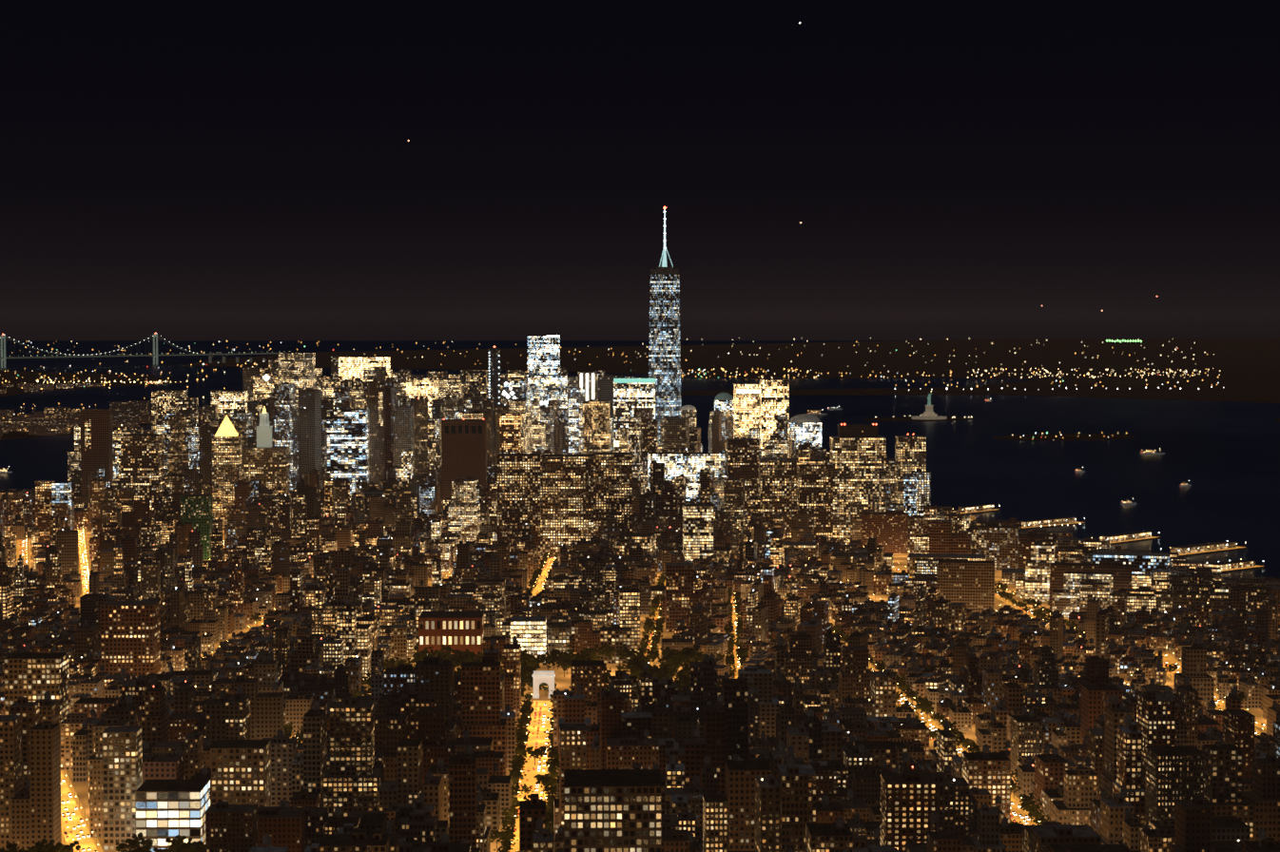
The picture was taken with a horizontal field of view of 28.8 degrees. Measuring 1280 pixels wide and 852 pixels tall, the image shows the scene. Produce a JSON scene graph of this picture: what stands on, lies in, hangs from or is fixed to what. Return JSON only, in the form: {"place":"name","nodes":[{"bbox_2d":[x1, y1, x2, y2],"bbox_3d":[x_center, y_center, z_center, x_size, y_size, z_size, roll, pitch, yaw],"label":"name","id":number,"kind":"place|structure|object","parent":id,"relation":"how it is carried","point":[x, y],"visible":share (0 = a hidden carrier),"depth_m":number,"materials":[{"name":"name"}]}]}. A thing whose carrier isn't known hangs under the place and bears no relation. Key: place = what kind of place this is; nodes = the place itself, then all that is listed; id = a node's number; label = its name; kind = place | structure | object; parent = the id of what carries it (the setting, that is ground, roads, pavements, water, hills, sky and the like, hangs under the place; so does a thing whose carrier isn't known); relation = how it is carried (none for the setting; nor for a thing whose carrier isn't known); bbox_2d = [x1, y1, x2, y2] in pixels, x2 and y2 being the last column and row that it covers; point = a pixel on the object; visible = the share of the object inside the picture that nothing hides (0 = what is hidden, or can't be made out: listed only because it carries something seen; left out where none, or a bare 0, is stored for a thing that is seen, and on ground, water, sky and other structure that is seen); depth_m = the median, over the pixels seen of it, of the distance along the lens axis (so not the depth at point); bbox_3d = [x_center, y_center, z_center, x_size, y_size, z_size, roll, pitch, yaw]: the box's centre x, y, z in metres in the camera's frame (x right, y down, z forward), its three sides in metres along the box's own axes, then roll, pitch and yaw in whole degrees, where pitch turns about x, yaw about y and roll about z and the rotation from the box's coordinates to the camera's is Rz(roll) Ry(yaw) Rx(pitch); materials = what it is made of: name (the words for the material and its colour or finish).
{"place":"outdoors","nodes":[
{"label":"outdoors","id":0,"kind":"place"},
{"bbox_2d":[0,370,188,440],"bbox_3d":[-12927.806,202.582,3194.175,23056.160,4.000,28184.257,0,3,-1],"label":"land","id":1,"kind":"structure","parent":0,"point":[10,377],"depth_m":12883.98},
{"bbox_2d":[0,333,1264,573],"bbox_3d":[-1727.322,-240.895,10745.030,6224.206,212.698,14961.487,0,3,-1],"label":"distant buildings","id":2,"kind":"structure","parent":0,"point":[49,421],"depth_m":7573.01,"materials":[{"name":"paint"}]},
{"bbox_2d":[1,21,1263,566],"bbox_3d":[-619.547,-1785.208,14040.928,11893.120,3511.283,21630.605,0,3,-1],"label":"lights","id":3,"kind":"object","parent":2,"relation":"on","point":[709,376],"visible":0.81,"depth_m":13460.55},
{"bbox_2d":[23,385,1274,841],"bbox_3d":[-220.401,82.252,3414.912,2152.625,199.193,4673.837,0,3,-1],"label":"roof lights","id":4,"kind":"object","parent":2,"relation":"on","point":[562,545],"visible":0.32,"depth_m":2696.41},
{"bbox_2d":[0,340,1279,579],"bbox_3d":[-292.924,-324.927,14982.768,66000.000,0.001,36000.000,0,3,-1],"label":"water","id":5,"kind":"structure","parent":0,"point":[1221,458],"depth_m":6937.06,"materials":[{"name":"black liquid"}]},
{"bbox_2d":[863,416,972,421],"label":"land","id":6,"kind":"structure","parent":5,"relation":"on","point":[905,418],"depth_m":8130.30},
{"bbox_2d":[992,433,1135,440],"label":"island","id":7,"kind":"structure","parent":5,"relation":"on","point":[1081,436],"depth_m":6983.74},
{"bbox_2d":[0,0,1279,340],"label":"sky","id":8,"kind":"structure","parent":0,"point":[171,169],"materials":[{"name":"black"}]},
{"bbox_2d":[16,513,1266,851],"bbox_3d":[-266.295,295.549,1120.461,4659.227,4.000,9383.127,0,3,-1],"label":"street","id":9,"kind":"structure","parent":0,"point":[560,681],"depth_m":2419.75,"materials":[{"name":"orange asphalt"}]},
{"bbox_2d":[5,842,43,851],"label":"tree","id":10,"kind":"object","parent":9,"relation":"on","point":[9,845],"visible":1,"depth_m":1508.58,"materials":[{"name":"green plant"}]},
{"bbox_2d":[34,841,67,851],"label":"tree","id":11,"kind":"object","parent":9,"relation":"on","point":[57,847],"visible":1,"depth_m":1511.28,"materials":[{"name":"green plant"}]},
{"bbox_2d":[49,839,80,851],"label":"tree","id":12,"kind":"object","parent":9,"relation":"on","point":[70,846],"visible":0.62,"depth_m":1536.37,"materials":[{"name":"green plant"}]},
{"bbox_2d":[115,832,153,851],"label":"tree","id":13,"kind":"object","parent":9,"relation":"on","point":[134,844],"visible":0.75,"depth_m":1535.27,"materials":[{"name":"green plant"}]},
{"bbox_2d":[127,844,152,851],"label":"tree","id":14,"kind":"object","parent":9,"relation":"on","point":[140,849],"visible":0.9,"depth_m":1510.13,"materials":[{"name":"green plant"}]},
{"bbox_2d":[162,844,190,851],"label":"tree","id":15,"kind":"object","parent":9,"relation":"on","point":[182,848],"visible":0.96,"depth_m":1513.87,"materials":[{"name":"green plant"}]},
{"bbox_2d":[165,834,196,851],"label":"tree","id":16,"kind":"object","parent":9,"relation":"on","point":[188,844],"visible":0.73,"depth_m":1529.34,"materials":[{"name":"green plant"}]},
{"bbox_2d":[179,840,205,851],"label":"tree","id":17,"kind":"object","parent":9,"relation":"on","point":[200,845],"visible":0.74,"depth_m":1512.54,"materials":[{"name":"green plant"}]},
{"bbox_2d":[247,612,262,622],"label":"tree","id":18,"kind":"object","parent":9,"relation":"on","point":[256,615],"visible":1,"depth_m":2736.09,"materials":[{"name":"green plant"}]},
{"bbox_2d":[361,676,370,689],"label":"tree","id":19,"kind":"object","parent":9,"relation":"on","point":[365,682],"visible":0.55,"depth_m":2253.21,"materials":[{"name":"green plant"}]},
{"bbox_2d":[384,658,395,669],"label":"tree","id":20,"kind":"object","parent":9,"relation":"on","point":[391,661],"visible":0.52,"depth_m":2326.35,"materials":[{"name":"green plant"}]},
{"bbox_2d":[404,653,423,667],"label":"tree","id":21,"kind":"object","parent":9,"relation":"on","point":[415,660],"visible":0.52,"depth_m":2360.36,"materials":[{"name":"green plant"}]},
{"bbox_2d":[416,646,436,657],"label":"tree","id":22,"kind":"object","parent":9,"relation":"on","point":[428,652],"visible":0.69,"depth_m":2417.59,"materials":[{"name":"green plant"}]},
{"bbox_2d":[434,644,460,657],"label":"tree","id":23,"kind":"object","parent":9,"relation":"on","point":[449,649],"visible":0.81,"depth_m":2419.30,"materials":[{"name":"green plant"}]},
{"bbox_2d":[449,654,466,665],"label":"tree","id":24,"kind":"object","parent":9,"relation":"on","point":[458,659],"visible":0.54,"depth_m":2372.16,"materials":[{"name":"green plant"}]},
{"bbox_2d":[460,651,476,661],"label":"tree","id":25,"kind":"object","parent":9,"relation":"on","point":[469,656],"visible":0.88,"depth_m":2371.64,"materials":[{"name":"green plant"}]},
{"bbox_2d":[490,829,505,849],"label":"tree","id":26,"kind":"object","parent":9,"relation":"on","point":[496,835],"visible":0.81,"depth_m":1599.71,"materials":[{"name":"green plant"}]},
{"bbox_2d":[500,840,512,848],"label":"tree","id":27,"kind":"object","parent":9,"relation":"on","point":[506,843],"visible":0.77,"depth_m":1573.03,"materials":[{"name":"green plant"}]},
{"bbox_2d":[498,828,516,837],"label":"tree","id":28,"kind":"object","parent":9,"relation":"on","point":[510,832],"visible":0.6,"depth_m":1605.40,"materials":[{"name":"green plant"}]},
{"bbox_2d":[500,815,516,828],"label":"tree","id":29,"kind":"object","parent":9,"relation":"on","point":[506,822],"visible":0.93,"depth_m":1645.21,"materials":[{"name":"green plant"}]},
{"bbox_2d":[499,832,518,846],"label":"tree","id":30,"kind":"object","parent":9,"relation":"on","point":[505,838],"visible":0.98,"depth_m":1584.16,"materials":[{"name":"green plant"}]},
{"bbox_2d":[501,808,519,821],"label":"tree","id":31,"kind":"object","parent":9,"relation":"on","point":[510,814],"visible":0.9,"depth_m":1665.56,"materials":[{"name":"green plant"}]},
{"bbox_2d":[0,209,1025,851],"bbox_3d":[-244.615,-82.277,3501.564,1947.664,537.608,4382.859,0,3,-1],"label":"skyline","id":32,"kind":"structure","parent":9,"relation":"on","point":[553,500],"depth_m":3700.16,"materials":[{"name":"paint"}]},
{"bbox_2d":[263,206,913,435],"bbox_3d":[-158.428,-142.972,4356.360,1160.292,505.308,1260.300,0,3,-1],"label":"skyline lights","id":33,"kind":"object","parent":32,"relation":"on","point":[615,380],"visible":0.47,"depth_m":4469.89},
{"bbox_2d":[511,786,521,796],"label":"tree","id":34,"kind":"object","parent":9,"relation":"on","point":[515,791],"visible":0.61,"depth_m":1747.35,"materials":[{"name":"green plant"}]},
{"bbox_2d":[511,762,523,772],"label":"tree","id":35,"kind":"object","parent":9,"relation":"on","point":[517,766],"visible":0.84,"depth_m":1839.85,"materials":[{"name":"green plant"}]},
{"bbox_2d":[508,769,526,779],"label":"tree","id":36,"kind":"object","parent":9,"relation":"on","point":[516,774],"visible":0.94,"depth_m":1808.93,"materials":[{"name":"green plant"}]},
{"bbox_2d":[510,757,524,769],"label":"tree","id":37,"kind":"object","parent":9,"relation":"on","point":[521,763],"visible":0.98,"depth_m":1851.12,"materials":[{"name":"green plant"}]},
{"bbox_2d":[515,749,527,757],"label":"tree","id":38,"kind":"object","parent":9,"relation":"on","point":[523,753],"visible":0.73,"depth_m":1899.35,"materials":[{"name":"green plant"}]},
{"bbox_2d":[515,732,528,741],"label":"tree","id":39,"kind":"object","parent":9,"relation":"on","point":[525,736],"visible":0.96,"depth_m":1972.21,"materials":[{"name":"green plant"}]},
{"bbox_2d":[515,727,530,736],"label":"tree","id":40,"kind":"object","parent":9,"relation":"on","point":[523,730],"visible":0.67,"depth_m":1992.24,"materials":[{"name":"green plant"}]},
{"bbox_2d":[517,719,529,730],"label":"tree","id":41,"kind":"object","parent":9,"relation":"on","point":[521,723],"visible":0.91,"depth_m":2033.84,"materials":[{"name":"green plant"}]},
{"bbox_2d":[520,706,531,715],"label":"tree","id":42,"kind":"object","parent":9,"relation":"on","point":[525,710],"visible":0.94,"depth_m":2095.30,"materials":[{"name":"green plant"}]},
{"bbox_2d":[518,783,535,795],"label":"tree","id":43,"kind":"object","parent":9,"relation":"on","point":[525,787],"visible":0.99,"depth_m":1763.06,"materials":[{"name":"green plant"}]},
{"bbox_2d":[521,665,540,690],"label":"tree","id":44,"kind":"object","parent":9,"relation":"on","point":[531,671],"visible":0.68,"depth_m":2270.40,"materials":[{"name":"green plant"}]},
{"bbox_2d":[521,654,541,668],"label":"tree","id":45,"kind":"object","parent":9,"relation":"on","point":[533,663],"visible":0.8,"depth_m":2354.86,"materials":[{"name":"green plant"}]},
{"bbox_2d":[525,746,543,765],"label":"tree","id":46,"kind":"object","parent":9,"relation":"on","point":[530,750],"visible":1,"depth_m":1892.74,"materials":[{"name":"green plant"}]},
{"bbox_2d":[533,745,547,765],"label":"tree","id":47,"kind":"object","parent":9,"relation":"on","point":[543,750],"visible":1,"depth_m":1894.39,"materials":[{"name":"green plant"}]},
{"bbox_2d":[533,774,552,795],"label":"tree","id":48,"kind":"object","parent":9,"relation":"on","point":[543,779],"visible":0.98,"depth_m":1772.03,"materials":[{"name":"green plant"}]},
{"bbox_2d":[538,654,558,670],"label":"tree","id":49,"kind":"object","parent":9,"relation":"on","point":[545,661],"visible":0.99,"depth_m":2366.65,"materials":[{"name":"green plant"}]},
{"bbox_2d":[540,682,556,696],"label":"tree","id":50,"kind":"object","parent":9,"relation":"on","point":[543,687],"visible":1,"depth_m":2235.30,"materials":[{"name":"green plant"}]},
{"bbox_2d":[545,812,553,823],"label":"tree","id":51,"kind":"object","parent":9,"relation":"on","point":[551,818],"visible":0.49,"depth_m":1645.08,"materials":[{"name":"green plant"}]},
{"bbox_2d":[543,784,557,795],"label":"tree","id":52,"kind":"object","parent":9,"relation":"on","point":[552,788],"visible":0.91,"depth_m":1748.38,"materials":[{"name":"green plant"}]},
{"bbox_2d":[544,793,557,800],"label":"tree","id":53,"kind":"object","parent":9,"relation":"on","point":[550,799],"visible":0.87,"depth_m":1727.29,"materials":[{"name":"green plant"}]},
{"bbox_2d":[542,649,561,668],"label":"tree","id":54,"kind":"object","parent":9,"relation":"on","point":[550,654],"visible":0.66,"depth_m":2409.94,"materials":[{"name":"green plant"}]},
{"bbox_2d":[546,777,557,787],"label":"tree","id":55,"kind":"object","parent":9,"relation":"on","point":[553,783],"visible":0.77,"depth_m":1778.98,"materials":[{"name":"green plant"}]},
{"bbox_2d":[548,756,559,775],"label":"tree","id":56,"kind":"object","parent":9,"relation":"on","point":[554,762],"visible":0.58,"depth_m":1841.47,"materials":[{"name":"green plant"}]},
{"bbox_2d":[550,648,564,669],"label":"tree","id":57,"kind":"object","parent":9,"relation":"on","point":[555,650],"visible":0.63,"depth_m":2404.85,"materials":[{"name":"green plant"}]},
{"bbox_2d":[557,657,571,677],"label":"tree","id":58,"kind":"object","parent":9,"relation":"on","point":[566,665],"visible":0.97,"depth_m":2355.16,"materials":[{"name":"green plant"}]},
{"bbox_2d":[560,648,574,659],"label":"tree","id":59,"kind":"object","parent":9,"relation":"on","point":[566,654],"visible":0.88,"depth_m":2411.65,"materials":[{"name":"green plant"}]},
{"bbox_2d":[567,651,584,659],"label":"tree","id":60,"kind":"object","parent":9,"relation":"on","point":[572,656],"visible":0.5,"depth_m":2405.64,"materials":[{"name":"green plant"}]},
{"bbox_2d":[575,653,591,659],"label":"tree","id":61,"kind":"object","parent":9,"relation":"on","point":[583,657],"visible":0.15,"depth_m":2356.57,"materials":[{"name":"green plant"}]},
{"bbox_2d":[580,647,597,657],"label":"tree","id":62,"kind":"object","parent":9,"relation":"on","point":[584,650],"visible":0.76,"depth_m":2418.35,"materials":[{"name":"green plant"}]},
{"bbox_2d":[594,643,616,660],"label":"tree","id":63,"kind":"object","parent":9,"relation":"on","point":[608,651],"visible":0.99,"depth_m":2420.24,"materials":[{"name":"green plant"}]},
{"bbox_2d":[616,643,640,664],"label":"tree","id":64,"kind":"object","parent":9,"relation":"on","point":[626,653],"visible":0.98,"depth_m":2419.79,"materials":[{"name":"green plant"}]},
{"bbox_2d":[626,661,641,671],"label":"tree","id":65,"kind":"object","parent":9,"relation":"on","point":[630,668],"visible":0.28,"depth_m":2315.00,"materials":[{"name":"green plant"}]},
{"bbox_2d":[629,656,648,666],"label":"tree","id":66,"kind":"object","parent":9,"relation":"on","point":[640,659],"visible":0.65,"depth_m":2345.26,"materials":[{"name":"green plant"}]},
{"bbox_2d":[0,378,1279,851],"bbox_3d":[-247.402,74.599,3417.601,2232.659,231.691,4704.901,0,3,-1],"label":"city blocks","id":67,"kind":"structure","parent":9,"relation":"on","point":[765,751],"depth_m":2229.94,"materials":[{"name":"paint"}]},
{"bbox_2d":[19,525,1264,851],"bbox_3d":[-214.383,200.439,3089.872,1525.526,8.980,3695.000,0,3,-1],"label":"street lights","id":68,"kind":"object","parent":9,"relation":"on","point":[519,781],"visible":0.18,"depth_m":2045.15},
{"bbox_2d":[639,650,654,662],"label":"tree","id":69,"kind":"object","parent":9,"relation":"on","point":[643,656],"visible":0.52,"depth_m":2402.88,"materials":[{"name":"green plant"}]},
{"bbox_2d":[642,622,655,632],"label":"tree","id":70,"kind":"object","parent":9,"relation":"on","point":[649,628],"visible":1,"depth_m":2655.72,"materials":[{"name":"green plant"}]},
{"bbox_2d":[646,647,659,661],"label":"tree","id":71,"kind":"object","parent":9,"relation":"on","point":[649,652],"visible":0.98,"depth_m":2415.79,"materials":[{"name":"green plant"}]},
{"bbox_2d":[655,669,672,678],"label":"tree","id":72,"kind":"object","parent":9,"relation":"on","point":[661,674],"visible":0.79,"depth_m":2260.97,"materials":[{"name":"green plant"}]},
{"bbox_2d":[655,665,675,678],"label":"tree","id":73,"kind":"object","parent":9,"relation":"on","point":[672,672],"visible":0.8,"depth_m":2272.33,"materials":[{"name":"green plant"}]},
{"bbox_2d":[657,654,677,663],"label":"tree","id":74,"kind":"object","parent":9,"relation":"on","point":[669,657],"visible":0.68,"depth_m":2385.18,"materials":[{"name":"green plant"}]},
{"bbox_2d":[659,646,676,656],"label":"tree","id":75,"kind":"object","parent":9,"relation":"on","point":[667,649],"visible":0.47,"depth_m":2427.45,"materials":[{"name":"green plant"}]},
{"bbox_2d":[659,664,677,678],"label":"tree","id":76,"kind":"object","parent":9,"relation":"on","point":[673,669],"visible":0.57,"depth_m":2289.06,"materials":[{"name":"green plant"}]},
{"bbox_2d":[659,659,678,669],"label":"tree","id":77,"kind":"object","parent":9,"relation":"on","point":[669,663],"visible":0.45,"depth_m":2354.42,"materials":[{"name":"green plant"}]},
{"bbox_2d":[664,651,681,660],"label":"tree","id":78,"kind":"object","parent":9,"relation":"on","point":[673,654],"visible":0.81,"depth_m":2395.00,"materials":[{"name":"green plant"}]},
{"bbox_2d":[677,672,689,683],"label":"tree","id":79,"kind":"object","parent":9,"relation":"on","point":[684,678],"visible":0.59,"depth_m":2230.65,"materials":[{"name":"green plant"}]},
{"bbox_2d":[677,656,693,668],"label":"tree","id":80,"kind":"object","parent":9,"relation":"on","point":[686,660],"visible":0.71,"depth_m":2378.89,"materials":[{"name":"green plant"}]},
{"bbox_2d":[677,647,699,661],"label":"tree","id":81,"kind":"object","parent":9,"relation":"on","point":[690,655],"visible":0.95,"depth_m":2398.34,"materials":[{"name":"green plant"}]},
{"bbox_2d":[876,662,886,671],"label":"tree","id":82,"kind":"object","parent":9,"relation":"on","point":[882,668],"visible":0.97,"depth_m":2364.08,"materials":[{"name":"green plant"}]},
{"bbox_2d":[898,680,911,696],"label":"tree","id":83,"kind":"object","parent":9,"relation":"on","point":[905,686],"visible":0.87,"depth_m":2241.56,"materials":[{"name":"green plant"}]},
{"bbox_2d":[905,690,919,704],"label":"tree","id":84,"kind":"object","parent":9,"relation":"on","point":[912,693],"visible":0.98,"depth_m":2178.56,"materials":[{"name":"green plant"}]},
{"bbox_2d":[919,700,933,715],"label":"tree","id":85,"kind":"object","parent":9,"relation":"on","point":[924,707],"visible":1,"depth_m":2107.84,"materials":[{"name":"green plant"}]},
{"bbox_2d":[929,728,939,739],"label":"tree","id":86,"kind":"object","parent":9,"relation":"on","point":[933,734],"visible":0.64,"depth_m":1983.59,"materials":[{"name":"green plant"}]},
{"bbox_2d":[932,712,945,726],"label":"tree","id":87,"kind":"object","parent":9,"relation":"on","point":[939,716],"visible":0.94,"depth_m":2076.81,"materials":[{"name":"green plant"}]},
{"bbox_2d":[954,733,965,750],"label":"tree","id":88,"kind":"object","parent":9,"relation":"on","point":[960,738],"visible":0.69,"depth_m":1951.57,"materials":[{"name":"green plant"}]},
{"bbox_2d":[961,737,974,748],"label":"tree","id":89,"kind":"object","parent":9,"relation":"on","point":[965,743],"visible":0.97,"depth_m":1943.97,"materials":[{"name":"green plant"}]},
{"bbox_2d":[968,742,980,752],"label":"tree","id":90,"kind":"object","parent":9,"relation":"on","point":[976,747],"visible":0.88,"depth_m":1922.32,"materials":[{"name":"green plant"}]},
{"bbox_2d":[1010,783,1021,794],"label":"tree","id":91,"kind":"object","parent":9,"relation":"on","point":[1014,788],"visible":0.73,"depth_m":1771.34,"materials":[{"name":"green plant"}]},
{"bbox_2d":[1018,793,1034,803],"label":"tree","id":92,"kind":"object","parent":9,"relation":"on","point":[1027,798],"visible":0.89,"depth_m":1719.80,"materials":[{"name":"green plant"}]},
{"bbox_2d":[1020,798,1042,822],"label":"tree","id":93,"kind":"object","parent":9,"relation":"on","point":[1026,806],"visible":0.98,"depth_m":1681.88,"materials":[{"name":"green plant"}]},
{"bbox_2d":[1032,809,1044,824],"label":"tree","id":94,"kind":"object","parent":9,"relation":"on","point":[1036,813],"visible":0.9,"depth_m":1668.75,"materials":[{"name":"green plant"}]},
{"bbox_2d":[1032,814,1050,825],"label":"tree","id":95,"kind":"object","parent":9,"relation":"on","point":[1041,819],"visible":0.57,"depth_m":1648.16,"materials":[{"name":"green plant"}]},
{"bbox_2d":[1164,663,1178,678],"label":"tree","id":96,"kind":"object","parent":9,"relation":"on","point":[1170,668],"visible":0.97,"depth_m":2351.76,"materials":[{"name":"green plant"}]},
{"bbox_2d":[1235,692,1246,702],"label":"tree","id":97,"kind":"object","parent":9,"relation":"on","point":[1242,696],"visible":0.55,"depth_m":2159.93,"materials":[{"name":"green plant"}]},
{"bbox_2d":[181,337,1279,422],"bbox_3d":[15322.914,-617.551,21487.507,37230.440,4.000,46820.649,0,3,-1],"label":"distant shoreline","id":98,"kind":"structure","parent":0,"point":[1249,368],"depth_m":17358.07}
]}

